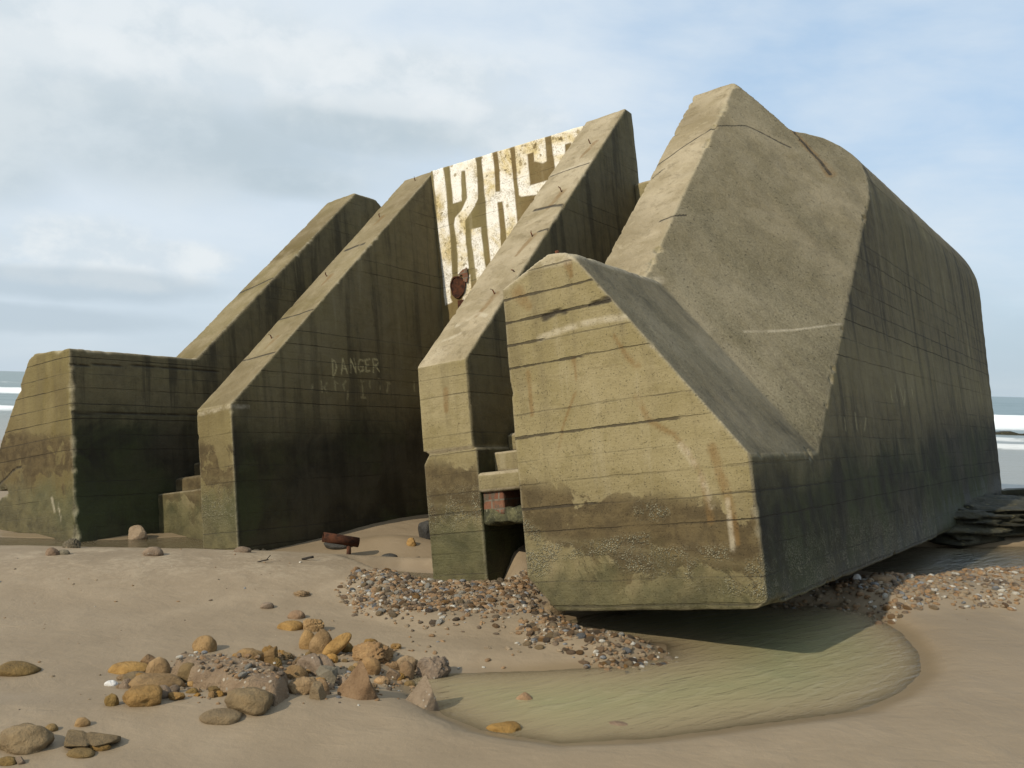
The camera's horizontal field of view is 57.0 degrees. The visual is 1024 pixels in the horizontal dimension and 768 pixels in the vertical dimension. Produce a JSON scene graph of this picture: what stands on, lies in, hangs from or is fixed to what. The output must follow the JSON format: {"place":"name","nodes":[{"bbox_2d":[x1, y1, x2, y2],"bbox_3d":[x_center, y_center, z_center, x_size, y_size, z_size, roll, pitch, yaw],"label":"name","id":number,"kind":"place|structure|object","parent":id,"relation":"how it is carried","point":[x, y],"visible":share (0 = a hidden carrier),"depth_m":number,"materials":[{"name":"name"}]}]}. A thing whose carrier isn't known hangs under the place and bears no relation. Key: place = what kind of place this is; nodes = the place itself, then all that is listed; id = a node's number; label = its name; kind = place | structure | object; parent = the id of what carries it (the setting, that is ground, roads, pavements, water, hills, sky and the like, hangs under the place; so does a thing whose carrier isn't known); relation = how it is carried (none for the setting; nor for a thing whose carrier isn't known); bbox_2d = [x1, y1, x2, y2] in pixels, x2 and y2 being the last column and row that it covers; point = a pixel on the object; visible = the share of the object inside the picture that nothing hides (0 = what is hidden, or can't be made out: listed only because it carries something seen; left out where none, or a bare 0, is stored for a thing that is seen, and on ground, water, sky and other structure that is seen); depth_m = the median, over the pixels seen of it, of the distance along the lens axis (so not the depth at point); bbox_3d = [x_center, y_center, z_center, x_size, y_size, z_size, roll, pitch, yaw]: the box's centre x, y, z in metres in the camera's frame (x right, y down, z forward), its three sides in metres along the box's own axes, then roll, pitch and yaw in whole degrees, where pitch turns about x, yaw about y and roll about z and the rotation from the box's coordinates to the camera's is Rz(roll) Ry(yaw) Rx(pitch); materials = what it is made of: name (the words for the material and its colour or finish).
{"place":"outdoors","nodes":[
{"label":"outdoors","id":0,"kind":"place"},
{"bbox_2d":[0,440,1023,767],"bbox_3d":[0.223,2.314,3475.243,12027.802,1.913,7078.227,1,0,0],"label":"beach","id":1,"kind":"structure","parent":0,"point":[958,702],"depth_m":5.39,"materials":[{"name":"sand"}]},
{"bbox_2d":[0,756,15,765],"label":"rock","id":2,"kind":"object","parent":1,"relation":"on","point":[8,761],"visible":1,"depth_m":3.80,"materials":[{"name":"yellow stone"}]},
{"bbox_2d":[15,756,25,764],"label":"rock","id":3,"kind":"object","parent":1,"relation":"on","point":[20,760],"visible":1,"depth_m":3.81,"materials":[{"name":"grey stone"}]},
{"bbox_2d":[0,661,41,676],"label":"rock","id":4,"kind":"object","parent":1,"relation":"on","point":[15,668],"visible":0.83,"depth_m":4.96,"materials":[{"name":"beige stone"}]},
{"bbox_2d":[0,723,54,754],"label":"rock","id":5,"kind":"object","parent":1,"relation":"on","point":[25,738],"visible":0.9,"depth_m":3.92,"materials":[{"name":"brown stone"}]},
{"bbox_2d":[45,723,58,731],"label":"rock","id":6,"kind":"object","parent":1,"relation":"on","point":[51,727],"visible":0.66,"depth_m":4.12,"materials":[{"name":"beige stone"}]},
{"bbox_2d":[45,547,58,555],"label":"rock","id":7,"kind":"object","parent":1,"relation":"on","point":[51,551],"visible":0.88,"depth_m":7.41,"materials":[{"name":"stone"}]},
{"bbox_2d":[59,549,69,554],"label":"rock","id":8,"kind":"object","parent":1,"relation":"on","point":[64,552],"visible":0.77,"depth_m":7.45,"materials":[{"name":"grey stone"}]},
{"bbox_2d":[62,538,80,547],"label":"rock","id":9,"kind":"object","parent":1,"relation":"on","point":[72,543],"visible":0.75,"depth_m":7.90,"materials":[{"name":"grey stone"}]},
{"bbox_2d":[66,747,94,757],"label":"rock","id":10,"kind":"object","parent":1,"relation":"on","point":[82,752],"visible":1,"depth_m":3.90,"materials":[{"name":"beige stone"}]},
{"bbox_2d":[74,717,90,726],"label":"rock","id":11,"kind":"object","parent":1,"relation":"on","point":[82,722],"visible":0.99,"depth_m":4.18,"materials":[{"name":"stone"}]},
{"bbox_2d":[64,729,120,747],"bbox_3d":[-1.799,1.522,4.020,0.244,0.075,0.176,1,0,0],"label":"rock","id":12,"kind":"object","parent":1,"relation":"on","point":[77,738],"visible":0.89,"depth_m":3.99,"materials":[{"name":"grey stone"}]},
{"bbox_2d":[89,744,110,750],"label":"rock","id":13,"kind":"object","parent":1,"relation":"on","point":[105,747],"visible":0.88,"depth_m":3.96,"materials":[{"name":"stone"}]},
{"bbox_2d":[0,537,210,548],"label":"wall puddle","id":14,"kind":"object","parent":1,"relation":"on","point":[95,543],"depth_m":9.75,"materials":[{"name":"liquid"}]},
{"bbox_2d":[104,680,117,685],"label":"rock","id":15,"kind":"object","parent":1,"relation":"on","point":[111,683],"visible":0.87,"depth_m":4.77,"materials":[{"name":"stone"}]},
{"bbox_2d":[104,693,118,706],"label":"rock","id":16,"kind":"object","parent":1,"relation":"on","point":[111,699],"visible":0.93,"depth_m":4.43,"materials":[{"name":"beige stone"}]},
{"bbox_2d":[119,678,130,688],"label":"rock","id":17,"kind":"object","parent":1,"relation":"on","point":[124,684],"visible":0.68,"depth_m":4.72,"materials":[{"name":"brown stone"}]},
{"bbox_2d":[108,661,147,674],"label":"rock","id":18,"kind":"object","parent":1,"relation":"on","point":[124,667],"visible":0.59,"depth_m":5.02,"materials":[{"name":"stone"}]},
{"bbox_2d":[121,671,144,680],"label":"rock","id":19,"kind":"object","parent":1,"relation":"on","point":[131,675],"visible":0.34,"depth_m":4.88,"materials":[{"name":"beige stone"}]},
{"bbox_2d":[128,525,146,541],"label":"rock","id":20,"kind":"object","parent":1,"relation":"on","point":[138,533],"visible":0.86,"depth_m":10.02,"materials":[{"name":"beige stone"}]},
{"bbox_2d":[122,684,162,706],"bbox_3d":[-1.749,1.488,4.467,0.194,0.131,0.139,1,0,0],"label":"rock","id":21,"kind":"object","parent":1,"relation":"on","point":[149,695],"visible":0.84,"depth_m":4.42,"materials":[{"name":"stone"}]},
{"bbox_2d":[140,654,154,663],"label":"rock","id":22,"kind":"object","parent":1,"relation":"on","point":[147,658],"visible":0.48,"depth_m":5.16,"materials":[{"name":"beige stone"}]},
{"bbox_2d":[143,547,163,555],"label":"rock","id":23,"kind":"object","parent":1,"relation":"on","point":[153,551],"visible":0.84,"depth_m":7.51,"materials":[{"name":"brown stone"}]},
{"bbox_2d":[128,673,185,686],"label":"rock","id":24,"kind":"object","parent":1,"relation":"on","point":[167,679],"visible":0.67,"depth_m":4.72,"materials":[{"name":"stone"}]},
{"bbox_2d":[145,657,170,672],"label":"rock","id":25,"kind":"object","parent":1,"relation":"on","point":[159,665],"visible":0.45,"depth_m":4.94,"materials":[{"name":"stone"}]},
{"bbox_2d":[160,685,170,698],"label":"rock","id":26,"kind":"object","parent":1,"relation":"on","point":[166,690],"visible":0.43,"depth_m":4.54,"materials":[{"name":"grey stone"}]},
{"bbox_2d":[169,684,179,691],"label":"rock","id":27,"kind":"object","parent":1,"relation":"on","point":[175,688],"visible":0.52,"depth_m":4.63,"materials":[{"name":"grey stone"}]},
{"bbox_2d":[168,692,185,700],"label":"rock","id":28,"kind":"object","parent":1,"relation":"on","point":[174,696],"visible":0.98,"depth_m":4.51,"materials":[{"name":"stone"}]},
{"bbox_2d":[177,662,193,682],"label":"rock","id":29,"kind":"object","parent":1,"relation":"on","point":[183,672],"visible":0.45,"depth_m":4.83,"materials":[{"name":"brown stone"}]},
{"bbox_2d":[185,688,197,693],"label":"rock","id":30,"kind":"object","parent":1,"relation":"on","point":[192,690],"visible":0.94,"depth_m":4.62,"materials":[{"name":"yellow stone"}]},
{"bbox_2d":[192,635,216,652],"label":"rock","id":31,"kind":"object","parent":1,"relation":"on","point":[208,643],"visible":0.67,"depth_m":5.47,"materials":[{"name":"stone"}]},
{"bbox_2d":[208,691,216,697],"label":"rock","id":32,"kind":"object","parent":1,"relation":"on","point":[212,694],"visible":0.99,"depth_m":4.56,"materials":[{"name":"stone"}]},
{"bbox_2d":[208,686,219,691],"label":"rock","id":33,"kind":"object","parent":1,"relation":"on","point":[213,688],"visible":0.57,"depth_m":4.65,"materials":[{"name":"brown stone"}]},
{"bbox_2d":[216,690,223,696],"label":"rock","id":34,"kind":"object","parent":1,"relation":"on","point":[219,693],"visible":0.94,"depth_m":4.57,"materials":[{"name":"stone"}]},
{"bbox_2d":[199,708,242,724],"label":"rock","id":35,"kind":"object","parent":1,"relation":"on","point":[222,716],"visible":1,"depth_m":4.28,"materials":[{"name":"beige stone"}]},
{"bbox_2d":[170,653,288,705],"bbox_3d":[-1.439,1.521,4.890,1.077,0.217,0.468,1,0,37],"label":"rock","id":36,"kind":"object","parent":1,"relation":"on","point":[220,678],"visible":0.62,"depth_m":4.70,"materials":[{"name":"stone"}]},
{"bbox_2d":[238,672,247,677],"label":"pebble","id":37,"kind":"object","parent":36,"relation":"on","point":[241,674],"visible":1,"depth_m":4.57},
{"bbox_2d":[234,546,251,552],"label":"rock","id":38,"kind":"object","parent":1,"relation":"on","point":[243,549],"visible":0.73,"depth_m":7.85,"materials":[{"name":"brown stone"}]},
{"bbox_2d":[224,687,272,715],"bbox_3d":[-1.237,1.498,4.419,0.223,0.138,0.161,1,0,0],"label":"rock","id":39,"kind":"object","parent":1,"relation":"on","point":[254,701],"visible":0.91,"depth_m":4.37,"materials":[{"name":"brown stone"}]},
{"bbox_2d":[234,648,263,661],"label":"rock","id":40,"kind":"object","parent":1,"relation":"on","point":[253,652],"visible":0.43,"depth_m":5.24,"materials":[{"name":"stone"}]},
{"bbox_2d":[260,602,273,608],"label":"rock","id":41,"kind":"object","parent":1,"relation":"on","point":[267,605],"visible":0.98,"depth_m":6.45,"materials":[{"name":"brown stone"}]},
{"bbox_2d":[262,645,272,652],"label":"rock","id":42,"kind":"object","parent":1,"relation":"on","point":[266,648],"visible":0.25,"depth_m":5.41,"materials":[{"name":"stone"}]},
{"bbox_2d":[264,646,277,663],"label":"rock","id":43,"kind":"object","parent":1,"relation":"on","point":[271,654],"visible":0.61,"depth_m":5.23,"materials":[{"name":"stone"}]},
{"bbox_2d":[271,657,281,667],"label":"rock","id":44,"kind":"object","parent":1,"relation":"on","point":[278,664],"visible":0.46,"depth_m":5.21,"materials":[{"name":"brown stone"}]},
{"bbox_2d":[283,652,293,660],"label":"rock","id":45,"kind":"object","parent":1,"relation":"on","point":[287,655],"visible":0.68,"depth_m":5.36,"materials":[{"name":"brown stone"}]},
{"bbox_2d":[277,620,302,630],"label":"rock","id":46,"kind":"object","parent":1,"relation":"on","point":[291,625],"visible":0.85,"depth_m":5.98,"materials":[{"name":"stone"}]},
{"bbox_2d":[287,610,304,618],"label":"rock","id":47,"kind":"object","parent":1,"relation":"on","point":[296,614],"visible":0.8,"depth_m":6.24,"materials":[{"name":"stone"}]},
{"bbox_2d":[285,665,308,679],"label":"rock","id":48,"kind":"object","parent":1,"relation":"on","point":[293,671],"visible":0.49,"depth_m":5.00,"materials":[{"name":"stone"}]},
{"bbox_2d":[287,676,316,694],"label":"rock","id":49,"kind":"object","parent":1,"relation":"on","point":[301,685],"visible":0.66,"depth_m":4.66,"materials":[{"name":"stone"}]},
{"bbox_2d":[294,590,310,596],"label":"rock","id":50,"kind":"object","parent":1,"relation":"on","point":[302,593],"visible":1,"depth_m":6.74,"materials":[{"name":"stone"}]},
{"bbox_2d":[299,630,313,649],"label":"rock","id":51,"kind":"object","parent":1,"relation":"on","point":[306,637],"visible":0.56,"depth_m":5.59,"materials":[{"name":"stone"}]},
{"bbox_2d":[303,618,324,631],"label":"rock","id":52,"kind":"object","parent":1,"relation":"on","point":[314,625],"visible":0.78,"depth_m":5.96,"materials":[{"name":"stone"}]},
{"bbox_2d":[296,653,335,675],"bbox_3d":[-1.069,1.548,5.135,0.223,0.162,0.161,1,0,0],"label":"rock","id":53,"kind":"object","parent":1,"relation":"on","point":[312,662],"visible":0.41,"depth_m":5.09,"materials":[{"name":"grey stone"}]},
{"bbox_2d":[309,681,326,699],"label":"rock","id":54,"kind":"object","parent":1,"relation":"on","point":[317,691],"visible":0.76,"depth_m":4.59,"materials":[{"name":"beige stone"}]},
{"bbox_2d":[308,629,331,653],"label":"rock","id":55,"kind":"object","parent":1,"relation":"on","point":[320,640],"visible":0.56,"depth_m":5.49,"materials":[{"name":"stone"}]},
{"bbox_2d":[316,678,328,690],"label":"rock","id":56,"kind":"object","parent":1,"relation":"on","point":[325,684],"visible":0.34,"depth_m":4.71,"materials":[{"name":"orange stone"}]},
{"bbox_2d":[316,665,337,683],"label":"rock","id":57,"kind":"object","parent":1,"relation":"on","point":[329,674],"visible":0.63,"depth_m":4.88,"materials":[{"name":"grey stone"}]},
{"bbox_2d":[326,681,334,689],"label":"rock","id":58,"kind":"object","parent":1,"relation":"on","point":[331,686],"visible":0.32,"depth_m":4.79,"materials":[{"name":"grey stone"}]},
{"bbox_2d":[326,653,337,662],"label":"rock","id":59,"kind":"object","parent":1,"relation":"on","point":[333,657],"visible":0.61,"depth_m":5.33,"materials":[{"name":"orange stone"}]},
{"bbox_2d":[322,632,351,654],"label":"rock","id":60,"kind":"object","parent":1,"relation":"on","point":[337,645],"visible":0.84,"depth_m":5.46,"materials":[{"name":"stone"}]},
{"bbox_2d":[323,542,351,549],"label":"rock","id":61,"kind":"object","parent":1,"relation":"on","point":[333,546],"visible":0.39,"depth_m":9.54,"materials":[{"name":"stone"}]},
{"bbox_2d":[322,532,359,554],"bbox_3d":[-1.669,1.601,9.189,0.364,0.325,0.096,1,0,-20],"label":"rusty pipe","id":62,"kind":"object","parent":1,"relation":"on","point":[348,542],"visible":0.94,"depth_m":9.16,"materials":[{"name":"metal"}]},
{"bbox_2d":[338,677,346,685],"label":"rock","id":63,"kind":"object","parent":1,"relation":"on","point":[341,680],"visible":0.38,"depth_m":4.89,"materials":[{"name":"grey stone"}]},
{"bbox_2d":[341,643,352,652],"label":"rock","id":64,"kind":"object","parent":1,"relation":"on","point":[347,648],"visible":0.61,"depth_m":5.53,"materials":[{"name":"brown stone"}]},
{"bbox_2d":[337,662,377,699],"bbox_3d":[-0.761,1.480,4.704,0.219,0.191,0.175,1,0,0],"label":"rock","id":65,"kind":"object","parent":1,"relation":"on","point":[356,684],"visible":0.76,"depth_m":4.66,"materials":[{"name":"stone"}]},
{"bbox_2d":[361,656,380,674],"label":"rock","id":66,"kind":"object","parent":1,"relation":"on","point":[372,665],"visible":0.65,"depth_m":5.15,"materials":[{"name":"beige stone"}]},
{"bbox_2d":[352,641,394,663],"bbox_3d":[-0.804,1.558,5.441,0.254,0.158,0.183,1,0,0],"label":"rock","id":67,"kind":"object","parent":1,"relation":"on","point":[381,652],"visible":0.77,"depth_m":5.39,"materials":[{"name":"beige stone"}]},
{"bbox_2d":[374,676,390,684],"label":"rock","id":68,"kind":"object","parent":1,"relation":"on","point":[381,680],"visible":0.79,"depth_m":5.00,"materials":[{"name":"beige stone"}]},
{"bbox_2d":[382,553,397,556],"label":"rock","id":69,"kind":"object","parent":1,"relation":"on","point":[390,555],"visible":0.42,"depth_m":8.72,"materials":[{"name":"stone"}]},
{"bbox_2d":[389,612,396,617],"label":"pebble","id":70,"kind":"object","parent":1,"relation":"on","point":[393,614],"visible":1,"depth_m":6.29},
{"bbox_2d":[386,668,400,679],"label":"rock","id":71,"kind":"object","parent":1,"relation":"on","point":[391,673],"visible":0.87,"depth_m":5.17,"materials":[{"name":"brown stone"}]},
{"bbox_2d":[389,661,399,669],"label":"rock","id":72,"kind":"object","parent":1,"relation":"on","point":[393,665],"visible":0.82,"depth_m":5.35,"materials":[{"name":"brown stone"}]},
{"bbox_2d":[390,643,400,649],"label":"rock","id":73,"kind":"object","parent":1,"relation":"on","point":[396,646],"visible":0.91,"depth_m":5.62,"materials":[{"name":"stone"}]},
{"bbox_2d":[397,673,405,680],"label":"rock","id":74,"kind":"object","parent":1,"relation":"on","point":[401,677],"visible":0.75,"depth_m":5.17,"materials":[{"name":"stone"}]},
{"bbox_2d":[396,655,416,669],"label":"rock","id":75,"kind":"object","parent":1,"relation":"on","point":[410,659],"visible":0.56,"depth_m":5.36,"materials":[{"name":"stone"}]},
{"bbox_2d":[399,661,414,679],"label":"rock","id":76,"kind":"object","parent":1,"relation":"on","point":[407,669],"visible":0.65,"depth_m":5.22,"materials":[{"name":"beige stone"}]},
{"bbox_2d":[404,680,415,685],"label":"rock","id":77,"kind":"object","parent":1,"relation":"on","point":[409,683],"visible":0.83,"depth_m":5.10,"materials":[{"name":"brown stone"}]},
{"bbox_2d":[406,538,415,545],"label":"rock","id":78,"kind":"object","parent":1,"relation":"on","point":[410,542],"visible":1,"depth_m":9.54,"materials":[{"name":"stone"}]},
{"bbox_2d":[406,675,439,710],"bbox_3d":[-0.449,1.560,4.774,0.186,0.176,0.149,1,0,0],"label":"rock","id":79,"kind":"object","parent":1,"relation":"on","point":[421,694],"visible":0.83,"depth_m":4.73,"materials":[{"name":"beige stone"}]},
{"bbox_2d":[418,520,429,539],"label":"rock","id":80,"kind":"object","parent":1,"relation":"on","point":[423,530],"visible":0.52,"depth_m":9.85,"materials":[{"name":"stone"}]},
{"bbox_2d":[415,656,450,678],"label":"rock","id":81,"kind":"object","parent":1,"relation":"on","point":[434,667],"visible":0.79,"depth_m":5.27,"materials":[{"name":"grey stone"}]},
{"bbox_2d":[486,721,520,734],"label":"rock","id":82,"kind":"object","parent":1,"relation":"on","point":[509,727],"visible":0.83,"depth_m":4.49,"materials":[{"name":"stone"}]},
{"bbox_2d":[0,84,1023,610],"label":"bunker","id":83,"kind":"object","parent":1,"relation":"on","point":[730,354],"visible":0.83,"depth_m":8.99,"materials":[{"name":"concrete"}]},
{"bbox_2d":[0,547,1023,709],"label":"shingle","id":84,"kind":"object","parent":1,"relation":"on","point":[555,641],"visible":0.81,"depth_m":6.89,"materials":[{"name":"gravel"}]},
{"bbox_2d":[566,630,573,635],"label":"pebble","id":85,"kind":"object","parent":84,"relation":"on","point":[570,633],"visible":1,"depth_m":5.87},
{"bbox_2d":[516,692,532,699],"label":"rock","id":86,"kind":"object","parent":1,"relation":"on","point":[524,696],"visible":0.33,"depth_m":4.94,"materials":[{"name":"stone"}]},
{"bbox_2d":[523,641,531,645],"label":"pebble","id":87,"kind":"object","parent":1,"relation":"on","point":[526,643],"visible":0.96,"depth_m":5.78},
{"bbox_2d":[534,644,543,649],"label":"pebble","id":88,"kind":"object","parent":1,"relation":"on","point":[539,647],"visible":1,"depth_m":5.71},
{"bbox_2d":[544,601,565,614],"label":"rock","id":89,"kind":"object","parent":1,"relation":"on","point":[547,605],"visible":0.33,"depth_m":6.69,"materials":[{"name":"beige stone"}]},
{"bbox_2d":[566,649,575,654],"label":"pebble","id":90,"kind":"object","parent":1,"relation":"on","point":[570,652],"visible":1,"depth_m":5.65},
{"bbox_2d":[576,632,585,638],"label":"pebble","id":91,"kind":"object","parent":1,"relation":"on","point":[581,635],"visible":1,"depth_m":5.82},
{"bbox_2d":[578,660,589,664],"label":"pebble","id":92,"kind":"object","parent":1,"relation":"on","point":[583,662],"visible":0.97,"depth_m":5.57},
{"bbox_2d":[584,636,592,642],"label":"pebble","id":93,"kind":"object","parent":1,"relation":"on","point":[587,639],"visible":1,"depth_m":5.76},
{"bbox_2d":[597,647,604,652],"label":"pebble","id":94,"kind":"object","parent":1,"relation":"on","point":[600,649],"visible":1,"depth_m":5.67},
{"bbox_2d":[609,721,627,725],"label":"rock","id":95,"kind":"object","parent":1,"relation":"on","point":[619,723],"visible":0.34,"depth_m":4.61,"materials":[{"name":"stone"}]},
{"bbox_2d":[622,647,631,653],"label":"pebble","id":96,"kind":"object","parent":1,"relation":"on","point":[628,650],"visible":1,"depth_m":5.72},
{"bbox_2d":[624,660,633,665],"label":"pebble","id":97,"kind":"object","parent":1,"relation":"on","point":[629,663],"visible":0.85,"depth_m":5.60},
{"bbox_2d":[413,605,920,739],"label":"tide pool","id":98,"kind":"structure","parent":1,"relation":"on","point":[727,666],"depth_m":5.34,"materials":[{"name":"liquid"}]},
{"bbox_2d":[870,575,896,581],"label":"rock","id":99,"kind":"object","parent":1,"relation":"on","point":[886,578],"visible":0.65,"depth_m":7.65,"materials":[{"name":"brown stone"}]},
{"bbox_2d":[929,605,938,609],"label":"pebble","id":100,"kind":"object","parent":1,"relation":"on","point":[934,607],"visible":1,"depth_m":6.99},
{"bbox_2d":[862,547,1023,574],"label":"back pool","id":101,"kind":"structure","parent":1,"relation":"on","point":[920,561],"depth_m":9.61,"materials":[{"name":"grey liquid"}]},
{"bbox_2d":[928,493,1023,547],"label":"rock ledge","id":102,"kind":"object","parent":1,"relation":"on","point":[986,518],"visible":0.38,"depth_m":10.66,"materials":[{"name":"stone"}]},
{"bbox_2d":[0,371,1023,487],"bbox_3d":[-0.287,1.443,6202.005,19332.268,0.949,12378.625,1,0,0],"label":"sea","id":103,"kind":"structure","parent":0,"point":[1008,413],"depth_m":51.89,"materials":[{"name":"liquid"}]},
{"bbox_2d":[996,431,1023,435],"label":"groyne","id":104,"kind":"object","parent":103,"relation":"in","point":[1005,433],"visible":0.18,"depth_m":44.82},
{"bbox_2d":[0,0,1023,396],"label":"sky","id":105,"kind":"structure","parent":0,"point":[157,156],"materials":[{"name":"white"}]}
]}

